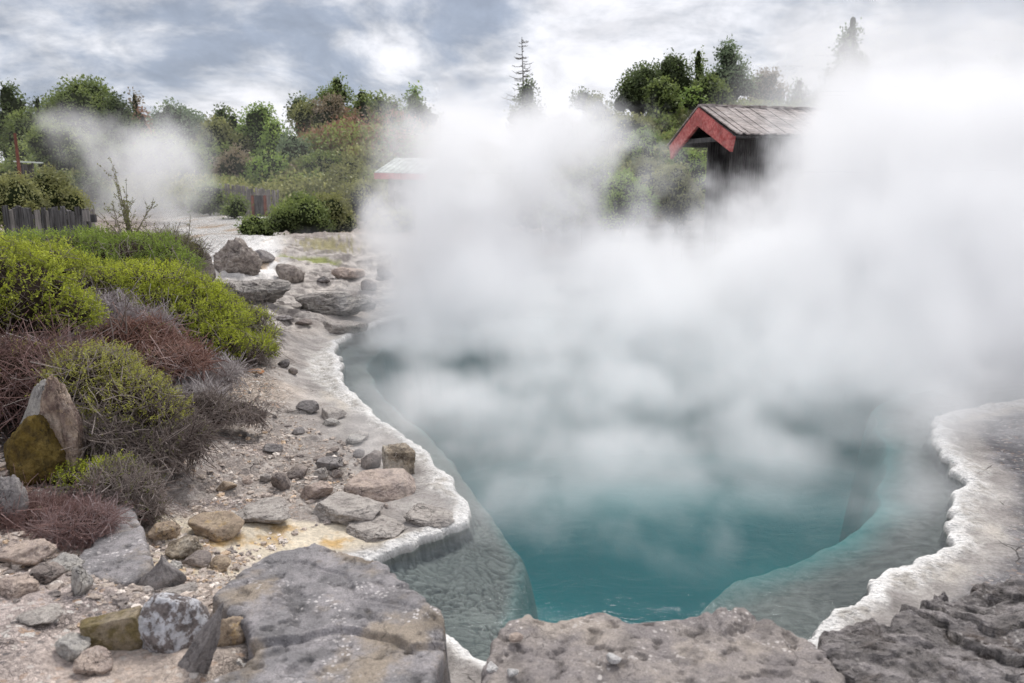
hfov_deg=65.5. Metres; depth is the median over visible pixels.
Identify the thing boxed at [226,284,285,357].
lime shrub
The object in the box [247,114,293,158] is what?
broadleaf tree
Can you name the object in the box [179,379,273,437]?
brown shrub
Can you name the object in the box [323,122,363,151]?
hillside bush
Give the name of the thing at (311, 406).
grey stone
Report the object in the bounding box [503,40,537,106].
dead conifer
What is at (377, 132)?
scrub
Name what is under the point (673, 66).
broadleaf tree
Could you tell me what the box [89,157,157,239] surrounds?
tall sprig bush
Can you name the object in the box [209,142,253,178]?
hillside bush
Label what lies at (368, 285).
dark rock
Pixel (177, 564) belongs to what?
pale stone
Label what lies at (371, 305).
lichen rock
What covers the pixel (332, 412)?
flat stone
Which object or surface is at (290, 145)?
broadleaf tree
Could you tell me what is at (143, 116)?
hillside bush
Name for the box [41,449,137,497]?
shrub
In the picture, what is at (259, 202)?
gate
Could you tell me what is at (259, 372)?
orange stone
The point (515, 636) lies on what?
pebble
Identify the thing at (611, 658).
pebble
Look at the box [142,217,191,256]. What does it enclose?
thin sprig bush
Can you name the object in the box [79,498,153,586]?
rock slab
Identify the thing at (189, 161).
hillside bush
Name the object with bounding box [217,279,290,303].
layered rock
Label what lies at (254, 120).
broadleaf tree
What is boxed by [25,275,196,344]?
grey twig tangle
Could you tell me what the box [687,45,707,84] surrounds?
conifer
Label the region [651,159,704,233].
hillside bush
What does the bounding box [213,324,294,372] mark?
lime shrub
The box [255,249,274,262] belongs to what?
grey boulder
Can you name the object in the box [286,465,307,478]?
dark stone
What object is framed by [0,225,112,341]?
green shrub
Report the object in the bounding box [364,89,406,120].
hillside bush
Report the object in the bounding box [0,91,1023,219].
scrub
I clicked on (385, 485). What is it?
rock slab
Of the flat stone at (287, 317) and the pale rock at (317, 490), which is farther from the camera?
the flat stone at (287, 317)
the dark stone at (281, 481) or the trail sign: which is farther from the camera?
the trail sign
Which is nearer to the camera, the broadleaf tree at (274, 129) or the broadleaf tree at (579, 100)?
the broadleaf tree at (274, 129)
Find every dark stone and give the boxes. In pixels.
[271,472,290,490]
[278,359,289,367]
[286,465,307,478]
[288,368,297,374]
[291,427,304,434]
[313,454,325,460]
[327,446,339,451]
[330,470,343,477]
[353,449,364,456]
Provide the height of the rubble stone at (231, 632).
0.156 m
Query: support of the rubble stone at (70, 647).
on the ground at (618, 471)
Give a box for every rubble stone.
[0,538,56,566]
[0,573,39,600]
[15,604,63,625]
[29,561,65,583]
[49,552,84,571]
[54,632,90,661]
[72,645,112,674]
[217,616,245,646]
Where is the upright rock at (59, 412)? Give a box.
[39,374,86,471]
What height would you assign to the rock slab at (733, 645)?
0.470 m
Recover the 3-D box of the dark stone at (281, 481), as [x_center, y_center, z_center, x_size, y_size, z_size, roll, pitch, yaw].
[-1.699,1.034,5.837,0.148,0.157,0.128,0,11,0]
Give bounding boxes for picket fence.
[1,205,95,236]
[219,183,278,216]
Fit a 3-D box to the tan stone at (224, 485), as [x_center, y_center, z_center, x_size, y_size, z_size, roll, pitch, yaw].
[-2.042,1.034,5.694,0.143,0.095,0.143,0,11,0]
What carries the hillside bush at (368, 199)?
on the ground at (618, 471)
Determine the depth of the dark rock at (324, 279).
16.10 m
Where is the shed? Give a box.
[374,157,442,223]
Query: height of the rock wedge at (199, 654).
0.386 m
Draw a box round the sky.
[0,0,1023,162]
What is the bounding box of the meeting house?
[667,104,1011,253]
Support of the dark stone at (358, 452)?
on the ground at (618, 471)
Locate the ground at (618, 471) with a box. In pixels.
[0,123,1023,682]
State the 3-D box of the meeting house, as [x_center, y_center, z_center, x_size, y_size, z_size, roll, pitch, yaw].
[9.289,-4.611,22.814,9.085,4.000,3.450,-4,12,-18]
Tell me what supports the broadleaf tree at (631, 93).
on the ground at (618, 471)
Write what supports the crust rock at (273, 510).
on the ground at (618, 471)
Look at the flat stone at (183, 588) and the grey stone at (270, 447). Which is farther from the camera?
the grey stone at (270, 447)
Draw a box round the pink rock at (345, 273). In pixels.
[331,267,364,279]
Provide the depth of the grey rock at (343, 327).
11.99 m
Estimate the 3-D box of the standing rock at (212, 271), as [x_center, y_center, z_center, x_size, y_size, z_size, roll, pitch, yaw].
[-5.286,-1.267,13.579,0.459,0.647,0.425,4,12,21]
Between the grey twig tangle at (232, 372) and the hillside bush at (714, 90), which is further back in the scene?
the hillside bush at (714, 90)
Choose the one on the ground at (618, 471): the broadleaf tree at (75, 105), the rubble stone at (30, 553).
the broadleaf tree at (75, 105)
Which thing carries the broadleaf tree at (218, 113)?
on the ground at (618, 471)
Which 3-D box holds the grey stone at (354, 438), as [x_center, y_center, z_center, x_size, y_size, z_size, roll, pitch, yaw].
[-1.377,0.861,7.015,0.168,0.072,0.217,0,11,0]
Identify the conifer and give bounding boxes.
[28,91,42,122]
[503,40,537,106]
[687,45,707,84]
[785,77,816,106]
[819,17,884,109]
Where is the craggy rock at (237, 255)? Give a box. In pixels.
[213,237,262,275]
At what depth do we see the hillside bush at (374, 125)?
40.08 m
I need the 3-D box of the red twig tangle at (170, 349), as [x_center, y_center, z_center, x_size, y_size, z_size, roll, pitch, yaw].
[-3.309,0.038,7.284,1.431,0.853,1.432,0,11,0]
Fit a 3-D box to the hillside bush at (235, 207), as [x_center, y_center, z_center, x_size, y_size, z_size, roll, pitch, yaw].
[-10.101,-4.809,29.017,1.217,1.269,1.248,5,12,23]
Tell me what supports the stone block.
on the ground at (618, 471)
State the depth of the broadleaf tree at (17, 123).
39.92 m
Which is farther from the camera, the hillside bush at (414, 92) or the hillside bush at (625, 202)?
the hillside bush at (414, 92)
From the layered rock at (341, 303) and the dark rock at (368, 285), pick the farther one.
the dark rock at (368, 285)
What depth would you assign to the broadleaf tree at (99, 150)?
36.34 m
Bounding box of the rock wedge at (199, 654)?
[177,602,223,673]
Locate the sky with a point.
(200, 54)
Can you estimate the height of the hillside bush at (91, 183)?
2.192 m
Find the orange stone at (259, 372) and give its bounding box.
[248,368,264,373]
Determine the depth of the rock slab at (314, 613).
3.35 m
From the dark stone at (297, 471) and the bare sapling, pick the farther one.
the bare sapling
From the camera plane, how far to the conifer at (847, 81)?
45.27 m
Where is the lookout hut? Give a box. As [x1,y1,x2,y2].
[13,161,42,178]
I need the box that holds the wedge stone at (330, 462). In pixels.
[315,456,343,469]
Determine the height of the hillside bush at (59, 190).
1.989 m
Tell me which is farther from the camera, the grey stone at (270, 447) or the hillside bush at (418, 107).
the hillside bush at (418, 107)
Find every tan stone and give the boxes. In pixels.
[216,481,237,490]
[242,476,252,483]
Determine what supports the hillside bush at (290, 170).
on the ground at (618, 471)
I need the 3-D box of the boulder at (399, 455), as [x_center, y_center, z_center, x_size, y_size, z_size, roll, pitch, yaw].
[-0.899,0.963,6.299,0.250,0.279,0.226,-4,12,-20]
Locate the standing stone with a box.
[71,565,93,595]
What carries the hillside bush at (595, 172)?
on the ground at (618, 471)
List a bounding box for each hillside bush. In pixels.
[0,139,40,178]
[0,170,52,228]
[23,161,95,225]
[71,164,118,208]
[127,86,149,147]
[131,103,159,144]
[165,141,213,203]
[181,178,228,215]
[192,134,238,171]
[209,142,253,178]
[217,192,253,218]
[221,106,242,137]
[233,211,280,235]
[243,146,291,183]
[260,189,337,234]
[281,163,303,181]
[295,148,343,176]
[306,90,349,132]
[311,190,363,232]
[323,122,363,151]
[325,155,375,182]
[341,177,392,223]
[343,85,374,113]
[349,105,380,125]
[357,123,394,140]
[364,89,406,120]
[369,206,426,233]
[376,110,403,125]
[383,120,425,147]
[401,80,425,113]
[403,96,445,126]
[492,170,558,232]
[503,74,548,150]
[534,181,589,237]
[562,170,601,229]
[564,152,633,225]
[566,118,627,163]
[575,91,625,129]
[595,110,662,150]
[598,167,661,237]
[623,125,665,165]
[628,154,669,224]
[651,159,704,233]
[665,148,706,225]
[687,68,735,111]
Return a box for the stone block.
[79,605,142,650]
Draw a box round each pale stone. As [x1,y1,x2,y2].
[170,560,182,568]
[322,418,340,425]
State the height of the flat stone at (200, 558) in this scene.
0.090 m
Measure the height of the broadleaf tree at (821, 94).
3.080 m
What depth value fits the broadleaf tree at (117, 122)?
43.01 m
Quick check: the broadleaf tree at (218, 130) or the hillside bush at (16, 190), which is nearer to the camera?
the hillside bush at (16, 190)
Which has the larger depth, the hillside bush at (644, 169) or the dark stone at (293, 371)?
the hillside bush at (644, 169)
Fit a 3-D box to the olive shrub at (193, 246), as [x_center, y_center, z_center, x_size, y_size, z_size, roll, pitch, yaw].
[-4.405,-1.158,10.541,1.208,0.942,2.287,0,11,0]
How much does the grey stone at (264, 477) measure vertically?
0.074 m
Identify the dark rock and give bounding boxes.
[317,276,329,283]
[360,279,376,290]
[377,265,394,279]
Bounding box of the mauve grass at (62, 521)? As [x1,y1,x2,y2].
[0,463,144,559]
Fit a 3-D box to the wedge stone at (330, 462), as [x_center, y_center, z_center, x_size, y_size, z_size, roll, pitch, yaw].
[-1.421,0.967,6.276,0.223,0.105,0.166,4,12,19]
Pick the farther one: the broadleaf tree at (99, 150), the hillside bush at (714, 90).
the hillside bush at (714, 90)
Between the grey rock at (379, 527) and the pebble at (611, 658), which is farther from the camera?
the grey rock at (379, 527)
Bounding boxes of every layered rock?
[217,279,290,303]
[295,291,369,315]
[817,574,1023,682]
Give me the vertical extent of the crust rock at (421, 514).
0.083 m
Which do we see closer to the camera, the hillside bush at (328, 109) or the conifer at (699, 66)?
the hillside bush at (328, 109)
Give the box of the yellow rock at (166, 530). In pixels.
[146,521,180,540]
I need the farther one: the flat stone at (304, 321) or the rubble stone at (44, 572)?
the flat stone at (304, 321)
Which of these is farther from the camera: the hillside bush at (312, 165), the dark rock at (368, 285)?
the hillside bush at (312, 165)
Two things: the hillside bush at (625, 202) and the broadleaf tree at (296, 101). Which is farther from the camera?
the broadleaf tree at (296, 101)
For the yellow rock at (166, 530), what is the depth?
4.62 m
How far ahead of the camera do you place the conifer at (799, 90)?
47.76 m
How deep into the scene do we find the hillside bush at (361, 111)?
42.28 m
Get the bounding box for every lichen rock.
[165,535,202,559]
[360,294,375,310]
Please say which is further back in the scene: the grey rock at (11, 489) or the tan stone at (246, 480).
the tan stone at (246, 480)
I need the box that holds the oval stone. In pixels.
[138,592,209,653]
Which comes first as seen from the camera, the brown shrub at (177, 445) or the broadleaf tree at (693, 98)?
the brown shrub at (177, 445)
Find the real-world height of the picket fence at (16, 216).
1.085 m
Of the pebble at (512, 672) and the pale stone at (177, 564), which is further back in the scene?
the pale stone at (177, 564)
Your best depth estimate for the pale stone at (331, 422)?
7.48 m
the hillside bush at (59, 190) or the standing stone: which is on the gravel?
the standing stone
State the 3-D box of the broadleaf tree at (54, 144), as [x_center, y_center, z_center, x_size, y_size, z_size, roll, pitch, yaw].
[-22.016,-8.892,38.711,3.438,4.139,3.438,-9,14,-37]
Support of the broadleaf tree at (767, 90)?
on the ground at (618, 471)
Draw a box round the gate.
[251,195,266,216]
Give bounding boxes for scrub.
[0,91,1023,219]
[296,104,460,165]
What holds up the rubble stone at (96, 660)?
on the ground at (618, 471)
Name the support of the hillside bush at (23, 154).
on the ground at (618, 471)
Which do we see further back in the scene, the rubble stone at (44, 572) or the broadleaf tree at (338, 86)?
the broadleaf tree at (338, 86)
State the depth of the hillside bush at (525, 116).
47.80 m
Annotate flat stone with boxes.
[162,582,197,594]
[182,550,211,567]
[209,555,230,572]
[276,315,293,320]
[295,318,311,324]
[322,406,346,419]
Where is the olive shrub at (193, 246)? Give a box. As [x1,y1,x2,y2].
[140,220,219,276]
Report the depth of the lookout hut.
24.30 m
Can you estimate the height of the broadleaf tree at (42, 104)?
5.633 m
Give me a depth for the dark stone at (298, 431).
7.22 m
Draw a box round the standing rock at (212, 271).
[200,253,215,280]
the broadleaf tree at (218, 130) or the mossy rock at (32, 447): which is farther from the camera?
the broadleaf tree at (218, 130)
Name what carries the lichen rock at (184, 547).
on the ground at (618, 471)
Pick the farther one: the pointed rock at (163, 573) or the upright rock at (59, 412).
the upright rock at (59, 412)
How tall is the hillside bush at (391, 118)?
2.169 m
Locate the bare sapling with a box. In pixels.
[100,294,140,354]
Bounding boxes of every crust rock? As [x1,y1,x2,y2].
[234,496,291,523]
[403,503,454,528]
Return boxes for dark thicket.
[0,289,122,440]
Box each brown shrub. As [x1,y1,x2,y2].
[59,392,233,488]
[63,435,195,530]
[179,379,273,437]
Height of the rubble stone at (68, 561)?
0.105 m
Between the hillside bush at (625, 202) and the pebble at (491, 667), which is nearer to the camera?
the pebble at (491, 667)
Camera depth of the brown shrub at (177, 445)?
5.30 m
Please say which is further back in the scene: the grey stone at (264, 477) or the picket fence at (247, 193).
the picket fence at (247, 193)
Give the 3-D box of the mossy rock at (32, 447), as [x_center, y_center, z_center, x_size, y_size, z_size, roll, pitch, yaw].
[-3.017,0.719,5.000,0.390,0.549,0.278,5,12,22]
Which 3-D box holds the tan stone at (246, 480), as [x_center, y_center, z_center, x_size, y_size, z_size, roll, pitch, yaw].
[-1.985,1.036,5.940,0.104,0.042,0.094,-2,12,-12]
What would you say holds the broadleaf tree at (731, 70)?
on the ground at (618, 471)
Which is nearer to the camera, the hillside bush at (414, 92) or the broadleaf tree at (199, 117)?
the hillside bush at (414, 92)
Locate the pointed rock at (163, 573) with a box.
[138,554,186,589]
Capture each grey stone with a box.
[259,473,271,481]
[262,443,282,452]
[296,400,318,412]
[313,467,327,478]
[346,434,364,443]
[353,430,368,439]
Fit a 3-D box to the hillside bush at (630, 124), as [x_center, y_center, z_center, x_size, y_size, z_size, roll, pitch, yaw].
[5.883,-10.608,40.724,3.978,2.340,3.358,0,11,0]
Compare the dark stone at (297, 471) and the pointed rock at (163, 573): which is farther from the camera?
the dark stone at (297, 471)
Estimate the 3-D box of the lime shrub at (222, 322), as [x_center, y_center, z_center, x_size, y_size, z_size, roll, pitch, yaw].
[-3.431,-0.221,8.430,1.438,0.935,2.123,0,11,0]
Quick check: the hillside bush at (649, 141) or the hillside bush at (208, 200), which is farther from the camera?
the hillside bush at (649, 141)
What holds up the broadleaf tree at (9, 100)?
on the ground at (618, 471)
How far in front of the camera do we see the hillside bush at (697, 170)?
28.88 m
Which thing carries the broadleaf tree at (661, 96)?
on the ground at (618, 471)
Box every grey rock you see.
[0,474,28,521]
[323,320,367,333]
[346,514,404,541]
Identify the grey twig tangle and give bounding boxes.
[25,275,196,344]
[155,340,260,402]
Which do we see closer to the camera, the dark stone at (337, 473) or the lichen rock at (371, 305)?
the dark stone at (337, 473)
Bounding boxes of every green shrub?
[0,223,137,258]
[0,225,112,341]
[2,334,200,453]
[61,219,211,275]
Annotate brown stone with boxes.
[361,453,380,468]
[371,450,381,458]
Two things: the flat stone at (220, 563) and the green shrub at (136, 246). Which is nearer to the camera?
the flat stone at (220, 563)
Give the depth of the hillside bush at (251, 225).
24.01 m
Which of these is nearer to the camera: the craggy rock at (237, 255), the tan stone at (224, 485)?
the tan stone at (224, 485)
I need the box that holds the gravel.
[0,367,387,642]
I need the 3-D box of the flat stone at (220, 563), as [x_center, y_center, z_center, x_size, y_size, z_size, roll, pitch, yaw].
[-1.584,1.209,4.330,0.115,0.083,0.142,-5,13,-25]
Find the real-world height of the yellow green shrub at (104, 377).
0.780 m
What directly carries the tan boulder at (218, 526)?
on the ground at (618, 471)
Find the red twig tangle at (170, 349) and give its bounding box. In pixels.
[63,297,228,390]
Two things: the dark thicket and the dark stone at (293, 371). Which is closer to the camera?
the dark thicket
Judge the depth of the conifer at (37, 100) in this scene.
47.98 m
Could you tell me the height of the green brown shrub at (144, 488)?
0.618 m
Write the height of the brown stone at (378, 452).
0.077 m
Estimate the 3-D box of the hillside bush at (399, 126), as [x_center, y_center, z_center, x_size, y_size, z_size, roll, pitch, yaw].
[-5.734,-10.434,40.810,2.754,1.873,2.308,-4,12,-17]
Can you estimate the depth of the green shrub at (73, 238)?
8.92 m
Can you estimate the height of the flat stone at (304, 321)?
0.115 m
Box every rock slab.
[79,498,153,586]
[204,543,450,682]
[343,468,415,501]
[481,607,845,682]
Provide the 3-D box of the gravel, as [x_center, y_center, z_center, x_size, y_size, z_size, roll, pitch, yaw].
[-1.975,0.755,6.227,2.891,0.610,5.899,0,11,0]
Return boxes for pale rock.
[20,379,45,423]
[300,481,333,500]
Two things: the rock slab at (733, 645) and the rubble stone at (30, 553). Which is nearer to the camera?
the rock slab at (733, 645)
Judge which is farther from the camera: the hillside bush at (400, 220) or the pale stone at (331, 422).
the hillside bush at (400, 220)
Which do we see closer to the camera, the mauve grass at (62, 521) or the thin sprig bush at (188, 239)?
the mauve grass at (62, 521)
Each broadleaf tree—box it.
[0,77,38,164]
[0,105,52,161]
[17,115,92,174]
[32,90,56,121]
[39,74,115,138]
[74,132,144,185]
[87,90,145,147]
[127,129,188,177]
[145,96,200,145]
[184,114,258,155]
[185,106,206,151]
[196,102,232,136]
[230,101,279,157]
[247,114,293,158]
[273,126,314,163]
[282,90,308,121]
[286,94,318,134]
[314,72,353,106]
[569,86,599,124]
[608,57,661,115]
[640,74,683,132]
[654,47,696,103]
[678,84,708,115]
[703,35,762,100]
[739,66,791,103]
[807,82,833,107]
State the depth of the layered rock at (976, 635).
3.25 m
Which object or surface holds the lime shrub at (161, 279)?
on the ground at (618, 471)
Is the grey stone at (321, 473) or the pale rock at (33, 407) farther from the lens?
the grey stone at (321, 473)
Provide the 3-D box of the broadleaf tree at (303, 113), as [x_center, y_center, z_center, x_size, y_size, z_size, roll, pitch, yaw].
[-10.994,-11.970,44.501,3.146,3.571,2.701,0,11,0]
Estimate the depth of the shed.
29.72 m
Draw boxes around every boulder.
[188,511,244,542]
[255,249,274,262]
[275,264,304,282]
[382,443,415,473]
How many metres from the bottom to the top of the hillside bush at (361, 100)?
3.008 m
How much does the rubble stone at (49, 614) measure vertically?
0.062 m
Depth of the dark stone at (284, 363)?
9.27 m
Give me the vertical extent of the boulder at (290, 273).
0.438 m
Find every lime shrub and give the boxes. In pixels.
[67,241,237,311]
[136,280,258,359]
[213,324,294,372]
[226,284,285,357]
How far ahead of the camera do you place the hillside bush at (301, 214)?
23.27 m
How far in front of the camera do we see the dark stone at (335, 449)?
6.64 m
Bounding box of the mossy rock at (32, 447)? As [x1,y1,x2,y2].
[4,414,65,486]
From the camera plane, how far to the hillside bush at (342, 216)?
24.36 m
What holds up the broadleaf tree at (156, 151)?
on the ground at (618, 471)
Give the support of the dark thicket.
on the ground at (618, 471)
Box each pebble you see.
[486,661,498,672]
[507,668,518,677]
[509,632,522,641]
[606,652,621,663]
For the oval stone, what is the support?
on the ground at (618, 471)
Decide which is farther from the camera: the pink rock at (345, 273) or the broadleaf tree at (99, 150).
the broadleaf tree at (99, 150)
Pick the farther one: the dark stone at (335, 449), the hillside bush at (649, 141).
the hillside bush at (649, 141)
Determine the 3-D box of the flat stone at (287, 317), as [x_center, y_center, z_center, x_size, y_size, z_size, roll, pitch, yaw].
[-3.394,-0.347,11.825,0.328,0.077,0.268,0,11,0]
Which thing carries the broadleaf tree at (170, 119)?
on the ground at (618, 471)
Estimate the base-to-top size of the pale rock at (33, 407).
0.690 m
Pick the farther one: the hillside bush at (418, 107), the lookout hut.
the hillside bush at (418, 107)
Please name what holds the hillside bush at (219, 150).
on the ground at (618, 471)
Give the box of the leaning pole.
[13,133,20,177]
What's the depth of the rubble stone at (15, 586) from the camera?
3.56 m
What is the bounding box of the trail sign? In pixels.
[82,210,96,233]
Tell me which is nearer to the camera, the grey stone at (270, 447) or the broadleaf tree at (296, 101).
the grey stone at (270, 447)

